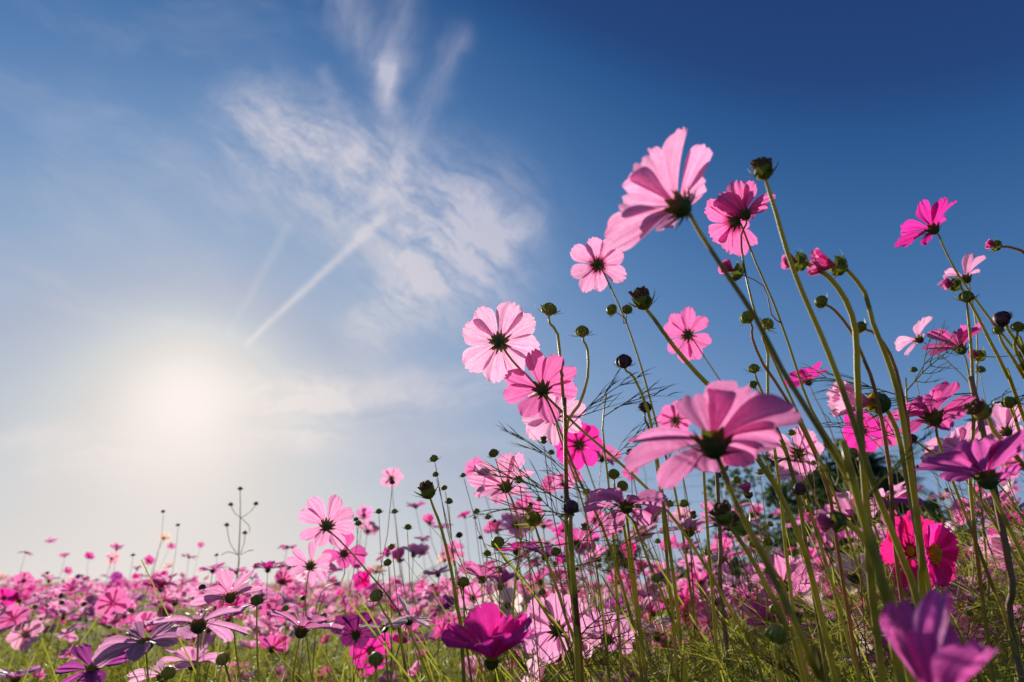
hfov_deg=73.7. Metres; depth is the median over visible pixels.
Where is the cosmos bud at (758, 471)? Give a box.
[754,469,791,680]
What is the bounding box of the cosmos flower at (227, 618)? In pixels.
[216,612,242,681]
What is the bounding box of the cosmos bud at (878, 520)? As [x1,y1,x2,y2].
[876,519,984,640]
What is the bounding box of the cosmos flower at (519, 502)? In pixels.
[510,493,555,672]
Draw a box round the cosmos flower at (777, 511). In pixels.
[769,509,866,666]
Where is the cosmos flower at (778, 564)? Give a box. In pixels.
[751,553,820,624]
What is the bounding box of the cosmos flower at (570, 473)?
[568,469,661,647]
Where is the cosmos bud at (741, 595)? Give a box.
[723,527,766,672]
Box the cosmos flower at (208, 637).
[196,613,220,663]
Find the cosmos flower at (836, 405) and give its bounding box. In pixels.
[826,380,931,591]
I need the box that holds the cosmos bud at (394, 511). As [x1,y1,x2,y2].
[390,509,422,681]
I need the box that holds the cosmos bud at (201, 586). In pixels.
[197,584,205,669]
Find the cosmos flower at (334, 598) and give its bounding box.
[330,579,341,671]
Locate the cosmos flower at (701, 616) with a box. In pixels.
[692,605,750,679]
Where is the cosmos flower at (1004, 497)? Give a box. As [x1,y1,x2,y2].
[965,488,1018,554]
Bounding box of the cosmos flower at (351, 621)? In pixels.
[331,611,382,665]
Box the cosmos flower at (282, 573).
[253,567,294,662]
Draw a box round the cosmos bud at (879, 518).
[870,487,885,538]
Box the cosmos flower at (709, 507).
[700,501,774,681]
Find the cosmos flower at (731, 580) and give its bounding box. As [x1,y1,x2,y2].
[722,572,749,675]
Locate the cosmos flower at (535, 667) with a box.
[509,654,549,681]
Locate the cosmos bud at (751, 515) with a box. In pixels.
[748,512,814,642]
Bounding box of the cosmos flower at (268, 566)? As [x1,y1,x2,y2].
[253,561,284,679]
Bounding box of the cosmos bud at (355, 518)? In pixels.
[353,517,358,676]
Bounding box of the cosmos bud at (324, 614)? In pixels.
[320,612,328,678]
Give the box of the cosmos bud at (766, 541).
[758,537,818,681]
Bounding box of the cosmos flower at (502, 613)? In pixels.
[494,565,562,679]
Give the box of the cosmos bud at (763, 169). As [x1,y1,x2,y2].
[743,156,920,606]
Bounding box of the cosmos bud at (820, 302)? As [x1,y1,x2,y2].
[814,293,915,679]
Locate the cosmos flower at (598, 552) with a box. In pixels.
[583,544,618,652]
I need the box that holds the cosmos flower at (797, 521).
[785,520,825,602]
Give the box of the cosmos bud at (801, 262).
[781,248,886,681]
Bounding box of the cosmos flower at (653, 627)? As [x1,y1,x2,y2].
[641,616,670,681]
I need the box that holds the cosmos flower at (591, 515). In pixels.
[584,510,620,610]
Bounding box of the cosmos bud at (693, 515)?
[688,511,755,680]
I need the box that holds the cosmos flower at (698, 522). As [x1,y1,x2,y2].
[659,513,716,680]
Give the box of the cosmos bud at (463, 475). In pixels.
[459,473,556,680]
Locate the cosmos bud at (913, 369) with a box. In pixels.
[910,367,1023,653]
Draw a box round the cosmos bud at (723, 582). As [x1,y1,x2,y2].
[714,472,843,681]
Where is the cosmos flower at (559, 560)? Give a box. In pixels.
[554,557,574,672]
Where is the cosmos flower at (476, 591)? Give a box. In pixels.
[458,582,487,678]
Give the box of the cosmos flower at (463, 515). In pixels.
[457,511,470,677]
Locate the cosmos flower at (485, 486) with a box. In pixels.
[467,452,566,681]
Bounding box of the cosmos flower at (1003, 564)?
[990,545,1023,570]
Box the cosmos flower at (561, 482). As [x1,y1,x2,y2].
[551,472,614,661]
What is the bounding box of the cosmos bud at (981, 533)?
[959,483,1023,602]
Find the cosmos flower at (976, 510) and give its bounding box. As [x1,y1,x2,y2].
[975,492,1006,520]
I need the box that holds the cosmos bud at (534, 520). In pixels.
[514,510,574,657]
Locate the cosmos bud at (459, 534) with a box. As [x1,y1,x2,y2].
[456,532,499,681]
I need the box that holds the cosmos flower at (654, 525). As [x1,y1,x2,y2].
[630,522,704,679]
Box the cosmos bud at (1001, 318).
[991,311,1023,354]
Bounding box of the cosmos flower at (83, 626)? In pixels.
[74,624,90,636]
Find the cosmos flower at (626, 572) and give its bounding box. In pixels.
[620,570,647,631]
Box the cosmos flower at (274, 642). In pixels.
[258,634,290,681]
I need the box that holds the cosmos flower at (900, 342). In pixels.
[894,316,1023,596]
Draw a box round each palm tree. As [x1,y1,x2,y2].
[814,451,927,519]
[876,470,950,522]
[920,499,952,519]
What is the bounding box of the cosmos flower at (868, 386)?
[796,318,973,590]
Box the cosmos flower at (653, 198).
[604,127,885,576]
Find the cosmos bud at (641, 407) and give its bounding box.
[637,401,679,681]
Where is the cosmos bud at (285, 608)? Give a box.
[278,605,291,681]
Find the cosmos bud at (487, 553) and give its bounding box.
[478,549,492,681]
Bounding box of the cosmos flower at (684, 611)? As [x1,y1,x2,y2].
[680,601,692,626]
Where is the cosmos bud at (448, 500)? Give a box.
[444,498,485,680]
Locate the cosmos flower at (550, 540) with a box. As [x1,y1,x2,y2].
[537,535,565,593]
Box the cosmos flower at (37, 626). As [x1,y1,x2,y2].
[5,619,43,681]
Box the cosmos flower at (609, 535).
[599,527,663,660]
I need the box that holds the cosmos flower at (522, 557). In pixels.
[515,550,586,676]
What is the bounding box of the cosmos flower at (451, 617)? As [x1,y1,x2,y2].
[429,611,457,681]
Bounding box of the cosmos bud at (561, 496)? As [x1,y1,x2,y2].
[533,495,564,665]
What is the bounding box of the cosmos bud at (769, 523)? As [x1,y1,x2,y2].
[739,521,774,645]
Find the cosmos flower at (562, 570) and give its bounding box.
[539,567,567,681]
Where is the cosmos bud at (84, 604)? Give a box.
[81,602,87,643]
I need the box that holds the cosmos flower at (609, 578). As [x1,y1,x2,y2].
[606,569,634,622]
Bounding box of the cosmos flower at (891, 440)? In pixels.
[867,416,998,673]
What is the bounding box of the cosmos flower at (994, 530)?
[988,511,1023,533]
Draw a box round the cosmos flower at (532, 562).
[524,555,570,661]
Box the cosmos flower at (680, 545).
[671,538,712,681]
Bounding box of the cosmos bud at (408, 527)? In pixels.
[402,524,436,681]
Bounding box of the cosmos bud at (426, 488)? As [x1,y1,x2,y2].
[413,480,465,681]
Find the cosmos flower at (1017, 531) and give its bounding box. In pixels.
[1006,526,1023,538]
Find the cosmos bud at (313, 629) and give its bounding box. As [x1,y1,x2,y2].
[294,546,334,681]
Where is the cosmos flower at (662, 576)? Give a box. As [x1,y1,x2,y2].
[657,572,671,612]
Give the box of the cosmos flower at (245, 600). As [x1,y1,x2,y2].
[239,597,248,651]
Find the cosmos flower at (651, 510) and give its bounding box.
[642,506,716,646]
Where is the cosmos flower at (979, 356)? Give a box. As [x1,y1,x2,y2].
[895,322,1023,625]
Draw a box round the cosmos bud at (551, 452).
[548,449,639,681]
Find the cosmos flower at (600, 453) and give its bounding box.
[589,445,643,677]
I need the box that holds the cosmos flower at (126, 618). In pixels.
[114,613,135,681]
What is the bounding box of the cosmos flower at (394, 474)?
[380,468,437,678]
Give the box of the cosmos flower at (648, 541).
[622,464,649,617]
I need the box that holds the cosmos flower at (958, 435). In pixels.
[920,421,1023,625]
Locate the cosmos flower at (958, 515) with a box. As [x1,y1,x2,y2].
[948,497,997,575]
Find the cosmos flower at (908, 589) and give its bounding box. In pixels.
[892,584,973,681]
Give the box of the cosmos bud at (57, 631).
[55,612,58,664]
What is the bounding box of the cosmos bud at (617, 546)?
[615,545,689,668]
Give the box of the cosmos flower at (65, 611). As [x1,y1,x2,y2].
[54,605,72,667]
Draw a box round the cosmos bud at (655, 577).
[646,573,677,681]
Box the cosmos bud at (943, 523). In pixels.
[937,479,978,670]
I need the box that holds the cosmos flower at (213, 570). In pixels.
[191,562,224,677]
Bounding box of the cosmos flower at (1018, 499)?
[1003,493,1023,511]
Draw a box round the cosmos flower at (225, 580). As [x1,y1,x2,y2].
[190,568,263,681]
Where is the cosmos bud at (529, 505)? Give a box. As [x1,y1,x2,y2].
[527,502,553,681]
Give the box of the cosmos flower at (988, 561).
[965,537,1023,655]
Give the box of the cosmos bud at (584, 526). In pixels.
[579,522,695,681]
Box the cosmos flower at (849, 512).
[814,489,872,525]
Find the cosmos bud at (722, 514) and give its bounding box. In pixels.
[703,499,807,681]
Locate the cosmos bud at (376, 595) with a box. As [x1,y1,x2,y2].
[369,589,408,681]
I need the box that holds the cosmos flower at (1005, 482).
[999,480,1021,593]
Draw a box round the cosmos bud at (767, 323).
[760,318,801,681]
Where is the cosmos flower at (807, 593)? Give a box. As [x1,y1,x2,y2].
[776,588,813,650]
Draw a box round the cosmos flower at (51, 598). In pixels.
[45,596,54,641]
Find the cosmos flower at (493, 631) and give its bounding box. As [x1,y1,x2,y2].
[440,602,537,681]
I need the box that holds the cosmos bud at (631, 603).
[605,501,658,681]
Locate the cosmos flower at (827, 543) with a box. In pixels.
[815,532,832,547]
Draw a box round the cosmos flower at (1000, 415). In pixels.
[977,403,1022,440]
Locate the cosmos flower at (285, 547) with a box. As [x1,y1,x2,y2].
[264,545,296,680]
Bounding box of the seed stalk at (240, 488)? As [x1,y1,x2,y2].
[221,486,257,681]
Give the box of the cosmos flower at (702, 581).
[684,569,713,600]
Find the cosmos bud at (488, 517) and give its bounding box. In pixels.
[462,514,530,677]
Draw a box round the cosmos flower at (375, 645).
[350,632,390,677]
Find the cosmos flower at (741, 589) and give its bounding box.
[736,584,747,592]
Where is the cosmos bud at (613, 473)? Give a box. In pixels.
[607,468,647,681]
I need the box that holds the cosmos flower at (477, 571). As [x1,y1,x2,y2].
[458,563,505,681]
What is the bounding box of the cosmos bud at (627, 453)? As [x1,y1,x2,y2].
[625,449,716,681]
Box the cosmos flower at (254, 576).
[249,573,265,675]
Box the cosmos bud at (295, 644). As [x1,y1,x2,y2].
[285,577,305,681]
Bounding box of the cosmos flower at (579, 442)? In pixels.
[555,421,655,681]
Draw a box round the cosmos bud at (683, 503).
[675,499,725,681]
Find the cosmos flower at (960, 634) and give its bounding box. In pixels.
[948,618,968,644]
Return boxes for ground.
[0,584,1003,681]
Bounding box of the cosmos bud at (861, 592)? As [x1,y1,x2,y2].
[856,477,870,681]
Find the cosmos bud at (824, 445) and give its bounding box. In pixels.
[822,443,893,620]
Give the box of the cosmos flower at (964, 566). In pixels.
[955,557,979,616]
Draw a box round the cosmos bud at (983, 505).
[911,434,1023,573]
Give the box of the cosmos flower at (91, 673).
[55,643,127,681]
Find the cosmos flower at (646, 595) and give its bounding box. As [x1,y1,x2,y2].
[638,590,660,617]
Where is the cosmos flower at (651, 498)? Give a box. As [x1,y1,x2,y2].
[583,487,688,681]
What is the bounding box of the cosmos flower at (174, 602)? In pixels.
[153,597,192,655]
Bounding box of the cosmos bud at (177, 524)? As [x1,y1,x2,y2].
[154,523,179,664]
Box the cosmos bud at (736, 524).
[723,510,810,681]
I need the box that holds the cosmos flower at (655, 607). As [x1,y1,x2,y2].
[639,603,669,670]
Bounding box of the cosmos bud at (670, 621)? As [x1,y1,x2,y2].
[633,521,733,678]
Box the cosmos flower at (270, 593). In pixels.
[248,584,275,657]
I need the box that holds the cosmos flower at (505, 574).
[487,569,517,680]
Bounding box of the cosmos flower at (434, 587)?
[422,583,457,679]
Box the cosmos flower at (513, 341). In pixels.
[462,301,764,681]
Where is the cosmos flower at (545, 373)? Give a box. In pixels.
[503,348,643,681]
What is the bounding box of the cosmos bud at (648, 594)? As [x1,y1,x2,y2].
[631,471,675,681]
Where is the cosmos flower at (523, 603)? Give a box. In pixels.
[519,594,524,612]
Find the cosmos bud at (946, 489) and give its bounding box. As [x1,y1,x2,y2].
[944,488,1011,657]
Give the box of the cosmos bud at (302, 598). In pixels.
[298,595,306,681]
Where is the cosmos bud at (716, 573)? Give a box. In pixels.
[712,572,769,680]
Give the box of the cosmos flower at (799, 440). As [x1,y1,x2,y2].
[768,426,872,681]
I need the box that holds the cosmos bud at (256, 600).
[246,594,265,681]
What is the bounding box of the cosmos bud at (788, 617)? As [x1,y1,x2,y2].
[778,501,790,676]
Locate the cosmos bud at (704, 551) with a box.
[697,548,757,681]
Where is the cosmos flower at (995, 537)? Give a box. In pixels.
[979,534,1023,575]
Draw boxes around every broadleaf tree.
[600,510,641,574]
[663,556,755,584]
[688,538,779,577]
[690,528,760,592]
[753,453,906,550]
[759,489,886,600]
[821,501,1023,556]
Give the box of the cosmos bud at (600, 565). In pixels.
[597,563,611,658]
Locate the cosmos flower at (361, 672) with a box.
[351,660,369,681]
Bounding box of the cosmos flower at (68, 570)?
[61,566,72,624]
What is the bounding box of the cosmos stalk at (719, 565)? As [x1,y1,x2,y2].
[715,472,732,681]
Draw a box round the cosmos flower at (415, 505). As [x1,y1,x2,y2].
[406,501,452,608]
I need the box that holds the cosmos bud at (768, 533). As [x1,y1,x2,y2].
[748,467,811,638]
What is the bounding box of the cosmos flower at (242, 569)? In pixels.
[215,567,247,668]
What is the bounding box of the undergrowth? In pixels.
[0,438,1023,681]
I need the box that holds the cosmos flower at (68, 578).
[43,576,79,679]
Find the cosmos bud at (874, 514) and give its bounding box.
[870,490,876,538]
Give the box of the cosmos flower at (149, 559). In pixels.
[136,555,155,639]
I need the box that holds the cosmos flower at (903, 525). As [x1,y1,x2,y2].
[880,510,956,681]
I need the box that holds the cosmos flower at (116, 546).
[100,543,123,642]
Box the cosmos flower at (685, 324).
[663,307,865,681]
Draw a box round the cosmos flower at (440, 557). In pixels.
[437,552,463,659]
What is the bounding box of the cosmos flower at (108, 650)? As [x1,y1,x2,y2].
[92,621,184,681]
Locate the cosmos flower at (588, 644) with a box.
[564,630,603,658]
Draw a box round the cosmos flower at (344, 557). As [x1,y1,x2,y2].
[312,533,367,679]
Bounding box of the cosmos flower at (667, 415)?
[656,401,717,661]
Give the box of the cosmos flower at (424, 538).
[414,535,445,672]
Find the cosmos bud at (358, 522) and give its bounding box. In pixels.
[327,520,363,681]
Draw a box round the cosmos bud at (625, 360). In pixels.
[614,354,687,681]
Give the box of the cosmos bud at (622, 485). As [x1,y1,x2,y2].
[616,480,647,679]
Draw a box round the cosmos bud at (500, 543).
[485,536,574,670]
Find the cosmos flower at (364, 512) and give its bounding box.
[340,505,372,667]
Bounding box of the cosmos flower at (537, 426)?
[522,392,608,681]
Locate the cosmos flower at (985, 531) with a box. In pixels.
[976,523,1015,597]
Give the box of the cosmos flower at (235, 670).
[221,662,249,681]
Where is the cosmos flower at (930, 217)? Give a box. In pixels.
[895,197,1013,350]
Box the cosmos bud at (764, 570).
[762,568,776,680]
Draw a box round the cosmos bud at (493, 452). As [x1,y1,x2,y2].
[489,449,633,669]
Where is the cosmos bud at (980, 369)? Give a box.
[974,366,1023,521]
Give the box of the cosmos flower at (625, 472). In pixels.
[622,464,691,670]
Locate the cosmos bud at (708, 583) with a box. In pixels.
[707,581,714,638]
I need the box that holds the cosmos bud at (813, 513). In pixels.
[808,510,864,648]
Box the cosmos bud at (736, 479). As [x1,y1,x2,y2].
[732,476,796,662]
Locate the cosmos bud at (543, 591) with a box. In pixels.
[538,589,563,681]
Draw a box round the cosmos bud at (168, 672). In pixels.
[157,663,181,681]
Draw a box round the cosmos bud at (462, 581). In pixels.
[453,576,473,681]
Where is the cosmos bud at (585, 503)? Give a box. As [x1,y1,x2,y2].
[584,502,619,660]
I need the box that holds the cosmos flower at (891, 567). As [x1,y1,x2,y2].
[875,561,893,581]
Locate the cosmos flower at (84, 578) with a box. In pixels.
[79,576,89,639]
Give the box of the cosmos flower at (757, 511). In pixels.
[749,504,767,547]
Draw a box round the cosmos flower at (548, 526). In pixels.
[536,519,574,671]
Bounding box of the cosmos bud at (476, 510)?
[471,508,523,673]
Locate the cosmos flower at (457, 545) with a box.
[424,540,464,678]
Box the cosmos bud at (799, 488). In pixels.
[792,483,861,681]
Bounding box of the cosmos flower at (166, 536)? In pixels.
[128,532,170,678]
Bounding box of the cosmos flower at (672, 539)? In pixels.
[659,533,678,580]
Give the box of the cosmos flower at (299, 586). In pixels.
[290,583,305,670]
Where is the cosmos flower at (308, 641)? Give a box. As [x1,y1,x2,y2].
[291,625,322,680]
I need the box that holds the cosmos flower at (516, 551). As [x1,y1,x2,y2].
[495,541,536,608]
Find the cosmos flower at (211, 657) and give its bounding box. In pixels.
[160,646,227,681]
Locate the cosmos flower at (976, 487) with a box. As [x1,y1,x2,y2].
[975,483,1018,604]
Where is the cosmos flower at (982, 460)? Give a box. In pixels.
[914,429,1023,564]
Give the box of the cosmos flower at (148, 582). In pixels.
[143,573,176,656]
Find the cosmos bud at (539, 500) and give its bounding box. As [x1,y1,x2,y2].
[536,497,615,681]
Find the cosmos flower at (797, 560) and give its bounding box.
[782,554,815,680]
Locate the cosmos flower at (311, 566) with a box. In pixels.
[286,541,335,681]
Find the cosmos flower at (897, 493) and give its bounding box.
[870,481,979,681]
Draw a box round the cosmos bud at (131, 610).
[127,608,136,680]
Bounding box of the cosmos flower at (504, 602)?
[492,586,522,650]
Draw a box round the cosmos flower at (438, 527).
[429,523,468,681]
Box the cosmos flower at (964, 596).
[942,579,1014,666]
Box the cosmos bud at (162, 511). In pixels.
[114,510,164,679]
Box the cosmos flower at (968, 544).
[957,543,1011,654]
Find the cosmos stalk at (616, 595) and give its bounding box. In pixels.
[539,380,677,681]
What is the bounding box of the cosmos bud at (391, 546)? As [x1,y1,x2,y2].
[386,544,402,641]
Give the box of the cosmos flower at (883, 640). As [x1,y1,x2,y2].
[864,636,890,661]
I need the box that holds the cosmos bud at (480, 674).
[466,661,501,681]
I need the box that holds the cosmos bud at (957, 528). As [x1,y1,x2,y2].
[936,471,1003,600]
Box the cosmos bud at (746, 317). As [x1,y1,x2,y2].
[740,311,861,679]
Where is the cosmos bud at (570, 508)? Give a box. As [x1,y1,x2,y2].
[560,500,583,681]
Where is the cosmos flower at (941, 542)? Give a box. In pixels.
[892,522,959,593]
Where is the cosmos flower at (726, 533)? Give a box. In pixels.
[714,532,762,667]
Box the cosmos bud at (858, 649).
[833,502,888,681]
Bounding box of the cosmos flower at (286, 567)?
[271,563,300,678]
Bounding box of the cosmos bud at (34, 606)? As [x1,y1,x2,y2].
[9,604,38,680]
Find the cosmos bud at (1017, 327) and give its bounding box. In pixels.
[1010,321,1023,370]
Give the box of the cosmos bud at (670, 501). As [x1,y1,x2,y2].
[665,500,683,681]
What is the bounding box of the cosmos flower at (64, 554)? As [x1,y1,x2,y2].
[34,553,69,651]
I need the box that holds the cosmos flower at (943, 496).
[928,490,1004,599]
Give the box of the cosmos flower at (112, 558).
[106,551,119,633]
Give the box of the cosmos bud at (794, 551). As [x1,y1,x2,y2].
[792,548,862,674]
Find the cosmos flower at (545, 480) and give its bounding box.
[541,474,634,618]
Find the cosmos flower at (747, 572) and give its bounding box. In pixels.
[741,519,790,668]
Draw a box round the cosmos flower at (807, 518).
[797,509,827,604]
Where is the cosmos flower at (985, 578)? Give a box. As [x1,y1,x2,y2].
[962,567,1023,658]
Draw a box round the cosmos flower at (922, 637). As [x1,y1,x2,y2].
[880,590,1000,681]
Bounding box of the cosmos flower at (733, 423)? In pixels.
[623,381,826,681]
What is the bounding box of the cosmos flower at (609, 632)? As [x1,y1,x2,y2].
[587,609,637,654]
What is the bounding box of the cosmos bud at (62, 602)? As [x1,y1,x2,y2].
[35,600,64,681]
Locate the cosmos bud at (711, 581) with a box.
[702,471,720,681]
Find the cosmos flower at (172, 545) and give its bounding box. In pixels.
[142,542,175,611]
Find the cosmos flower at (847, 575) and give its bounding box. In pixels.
[824,553,893,672]
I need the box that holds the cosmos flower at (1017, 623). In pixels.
[996,605,1023,648]
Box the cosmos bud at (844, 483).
[843,481,893,662]
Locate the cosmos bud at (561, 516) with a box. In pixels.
[560,515,606,674]
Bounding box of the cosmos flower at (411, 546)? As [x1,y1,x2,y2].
[401,543,423,681]
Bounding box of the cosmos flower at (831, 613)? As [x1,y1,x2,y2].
[800,606,847,677]
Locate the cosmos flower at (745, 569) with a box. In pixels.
[722,530,758,659]
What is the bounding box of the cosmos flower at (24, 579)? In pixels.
[3,571,34,668]
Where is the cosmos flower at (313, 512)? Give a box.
[298,494,432,681]
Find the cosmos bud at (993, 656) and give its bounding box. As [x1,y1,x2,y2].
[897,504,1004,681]
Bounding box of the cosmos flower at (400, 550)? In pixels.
[391,547,412,678]
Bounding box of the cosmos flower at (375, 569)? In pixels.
[367,565,386,681]
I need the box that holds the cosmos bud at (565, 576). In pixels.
[510,498,637,681]
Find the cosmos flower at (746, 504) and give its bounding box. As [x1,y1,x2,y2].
[714,501,770,677]
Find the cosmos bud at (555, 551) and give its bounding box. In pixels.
[549,547,574,663]
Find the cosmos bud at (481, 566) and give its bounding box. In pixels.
[473,516,568,681]
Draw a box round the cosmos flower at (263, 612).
[259,602,285,681]
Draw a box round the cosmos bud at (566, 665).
[513,475,624,681]
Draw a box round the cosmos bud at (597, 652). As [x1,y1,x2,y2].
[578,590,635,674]
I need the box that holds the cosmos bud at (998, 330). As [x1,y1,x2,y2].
[990,325,1023,378]
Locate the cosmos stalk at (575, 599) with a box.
[466,363,662,681]
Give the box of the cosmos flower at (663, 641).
[644,627,689,681]
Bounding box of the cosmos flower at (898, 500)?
[870,495,923,601]
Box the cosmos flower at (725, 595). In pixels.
[704,594,749,675]
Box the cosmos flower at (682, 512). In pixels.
[672,507,749,672]
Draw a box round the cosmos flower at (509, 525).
[501,510,548,681]
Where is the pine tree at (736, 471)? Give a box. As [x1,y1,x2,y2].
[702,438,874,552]
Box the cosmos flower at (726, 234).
[704,198,889,681]
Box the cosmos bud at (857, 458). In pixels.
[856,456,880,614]
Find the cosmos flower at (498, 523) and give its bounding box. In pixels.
[483,519,518,667]
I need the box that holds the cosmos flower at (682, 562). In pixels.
[677,554,740,668]
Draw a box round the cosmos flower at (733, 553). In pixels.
[727,542,789,681]
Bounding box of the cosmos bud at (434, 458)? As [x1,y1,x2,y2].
[426,455,483,681]
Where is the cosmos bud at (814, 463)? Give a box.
[742,460,843,632]
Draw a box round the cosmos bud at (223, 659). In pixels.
[214,650,233,681]
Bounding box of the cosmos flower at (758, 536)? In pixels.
[737,535,827,668]
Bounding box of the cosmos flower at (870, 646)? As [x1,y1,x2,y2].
[856,630,893,681]
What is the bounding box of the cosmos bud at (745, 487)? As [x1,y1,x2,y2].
[739,482,792,645]
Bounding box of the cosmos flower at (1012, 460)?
[1000,452,1022,479]
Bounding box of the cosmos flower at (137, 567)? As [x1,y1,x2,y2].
[127,565,141,664]
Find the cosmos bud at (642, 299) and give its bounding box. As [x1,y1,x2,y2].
[628,286,838,681]
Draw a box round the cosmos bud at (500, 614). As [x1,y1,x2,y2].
[499,538,569,681]
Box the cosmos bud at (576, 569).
[575,566,603,663]
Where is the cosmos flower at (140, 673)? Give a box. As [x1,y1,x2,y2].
[127,659,195,681]
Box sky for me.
[0,0,1023,583]
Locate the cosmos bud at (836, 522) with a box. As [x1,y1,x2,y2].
[816,507,915,681]
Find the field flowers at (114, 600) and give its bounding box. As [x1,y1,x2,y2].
[0,480,1023,681]
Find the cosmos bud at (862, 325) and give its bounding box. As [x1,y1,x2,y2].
[857,319,926,592]
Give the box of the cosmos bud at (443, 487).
[441,485,458,604]
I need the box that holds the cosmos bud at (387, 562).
[383,559,392,676]
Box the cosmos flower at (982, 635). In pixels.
[959,626,984,680]
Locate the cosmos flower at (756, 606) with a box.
[739,601,798,643]
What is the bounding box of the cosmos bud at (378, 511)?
[373,508,397,681]
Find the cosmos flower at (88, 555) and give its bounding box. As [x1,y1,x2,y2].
[84,552,94,635]
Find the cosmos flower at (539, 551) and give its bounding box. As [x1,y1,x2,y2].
[521,543,565,681]
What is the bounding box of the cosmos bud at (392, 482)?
[353,480,394,680]
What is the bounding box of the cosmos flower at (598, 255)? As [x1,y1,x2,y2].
[570,237,702,681]
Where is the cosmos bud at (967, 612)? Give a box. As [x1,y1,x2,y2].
[963,609,977,681]
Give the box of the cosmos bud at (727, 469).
[712,465,777,678]
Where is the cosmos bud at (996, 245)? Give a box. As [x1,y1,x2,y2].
[985,238,1023,253]
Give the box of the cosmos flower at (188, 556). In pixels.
[181,554,197,644]
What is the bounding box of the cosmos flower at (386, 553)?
[376,544,395,676]
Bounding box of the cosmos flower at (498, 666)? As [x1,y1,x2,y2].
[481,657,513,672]
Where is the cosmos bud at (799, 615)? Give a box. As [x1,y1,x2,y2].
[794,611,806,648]
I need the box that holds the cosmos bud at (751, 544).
[748,540,797,681]
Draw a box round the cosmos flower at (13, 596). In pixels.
[3,588,23,671]
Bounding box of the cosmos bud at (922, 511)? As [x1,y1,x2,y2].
[916,465,1020,681]
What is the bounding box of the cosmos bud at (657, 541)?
[653,538,714,681]
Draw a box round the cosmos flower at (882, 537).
[879,528,886,540]
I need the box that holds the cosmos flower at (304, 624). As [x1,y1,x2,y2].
[266,606,344,681]
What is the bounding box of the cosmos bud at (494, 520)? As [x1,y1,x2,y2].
[493,519,603,673]
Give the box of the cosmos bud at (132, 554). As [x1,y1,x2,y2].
[111,553,134,636]
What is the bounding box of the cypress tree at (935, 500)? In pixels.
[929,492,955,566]
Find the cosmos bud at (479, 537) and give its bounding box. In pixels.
[477,535,527,655]
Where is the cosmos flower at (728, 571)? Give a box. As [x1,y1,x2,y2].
[713,563,739,631]
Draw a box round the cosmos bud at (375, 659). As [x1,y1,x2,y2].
[360,650,392,681]
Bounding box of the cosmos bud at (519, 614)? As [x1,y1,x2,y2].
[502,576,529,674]
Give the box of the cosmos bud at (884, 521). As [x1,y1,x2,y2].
[836,417,1002,681]
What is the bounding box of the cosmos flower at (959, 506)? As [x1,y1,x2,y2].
[956,498,1021,604]
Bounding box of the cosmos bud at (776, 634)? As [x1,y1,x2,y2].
[751,622,797,681]
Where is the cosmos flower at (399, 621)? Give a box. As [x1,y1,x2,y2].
[359,615,409,681]
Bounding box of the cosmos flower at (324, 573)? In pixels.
[316,570,329,652]
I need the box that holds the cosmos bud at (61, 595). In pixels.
[37,593,63,680]
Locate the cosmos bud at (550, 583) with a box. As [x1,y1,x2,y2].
[542,497,574,680]
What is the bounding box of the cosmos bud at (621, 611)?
[600,529,640,681]
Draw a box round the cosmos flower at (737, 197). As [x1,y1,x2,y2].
[713,180,894,681]
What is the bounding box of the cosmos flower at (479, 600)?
[452,595,490,681]
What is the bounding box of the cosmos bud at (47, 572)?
[45,571,49,615]
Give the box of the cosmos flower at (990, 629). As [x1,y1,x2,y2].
[970,623,1008,681]
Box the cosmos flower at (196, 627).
[144,605,249,681]
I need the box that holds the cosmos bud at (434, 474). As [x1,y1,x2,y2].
[432,472,514,681]
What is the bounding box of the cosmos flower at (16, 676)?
[0,665,41,681]
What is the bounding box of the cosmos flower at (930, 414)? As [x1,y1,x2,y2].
[883,381,1023,671]
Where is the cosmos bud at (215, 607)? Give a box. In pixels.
[205,605,216,680]
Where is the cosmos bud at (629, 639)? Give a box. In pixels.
[580,489,690,676]
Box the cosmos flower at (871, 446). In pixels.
[842,410,1015,680]
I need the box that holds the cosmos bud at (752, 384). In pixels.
[748,381,828,681]
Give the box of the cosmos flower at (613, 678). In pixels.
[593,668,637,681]
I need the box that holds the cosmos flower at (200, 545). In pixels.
[185,542,204,610]
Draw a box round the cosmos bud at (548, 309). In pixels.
[533,302,572,617]
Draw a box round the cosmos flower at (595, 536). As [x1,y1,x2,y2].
[554,528,605,668]
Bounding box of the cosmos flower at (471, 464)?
[464,457,524,613]
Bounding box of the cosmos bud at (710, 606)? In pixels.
[683,478,745,678]
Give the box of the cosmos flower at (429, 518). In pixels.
[422,513,462,612]
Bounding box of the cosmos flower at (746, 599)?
[739,586,796,665]
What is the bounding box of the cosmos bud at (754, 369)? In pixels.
[744,364,829,681]
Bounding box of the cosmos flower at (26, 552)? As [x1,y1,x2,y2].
[0,550,32,642]
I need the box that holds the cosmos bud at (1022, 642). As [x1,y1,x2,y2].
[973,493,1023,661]
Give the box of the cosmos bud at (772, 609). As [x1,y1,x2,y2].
[768,604,787,681]
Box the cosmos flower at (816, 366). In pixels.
[784,362,869,625]
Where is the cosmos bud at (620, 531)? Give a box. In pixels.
[607,529,654,662]
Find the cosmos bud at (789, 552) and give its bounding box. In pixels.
[788,550,843,681]
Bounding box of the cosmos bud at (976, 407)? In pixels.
[962,396,1023,470]
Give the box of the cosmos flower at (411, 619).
[390,595,435,681]
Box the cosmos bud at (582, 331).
[567,325,595,436]
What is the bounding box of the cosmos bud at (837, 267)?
[807,248,925,600]
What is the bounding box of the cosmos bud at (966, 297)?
[951,291,995,681]
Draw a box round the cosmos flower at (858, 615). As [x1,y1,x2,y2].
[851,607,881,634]
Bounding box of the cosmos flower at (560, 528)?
[551,521,594,608]

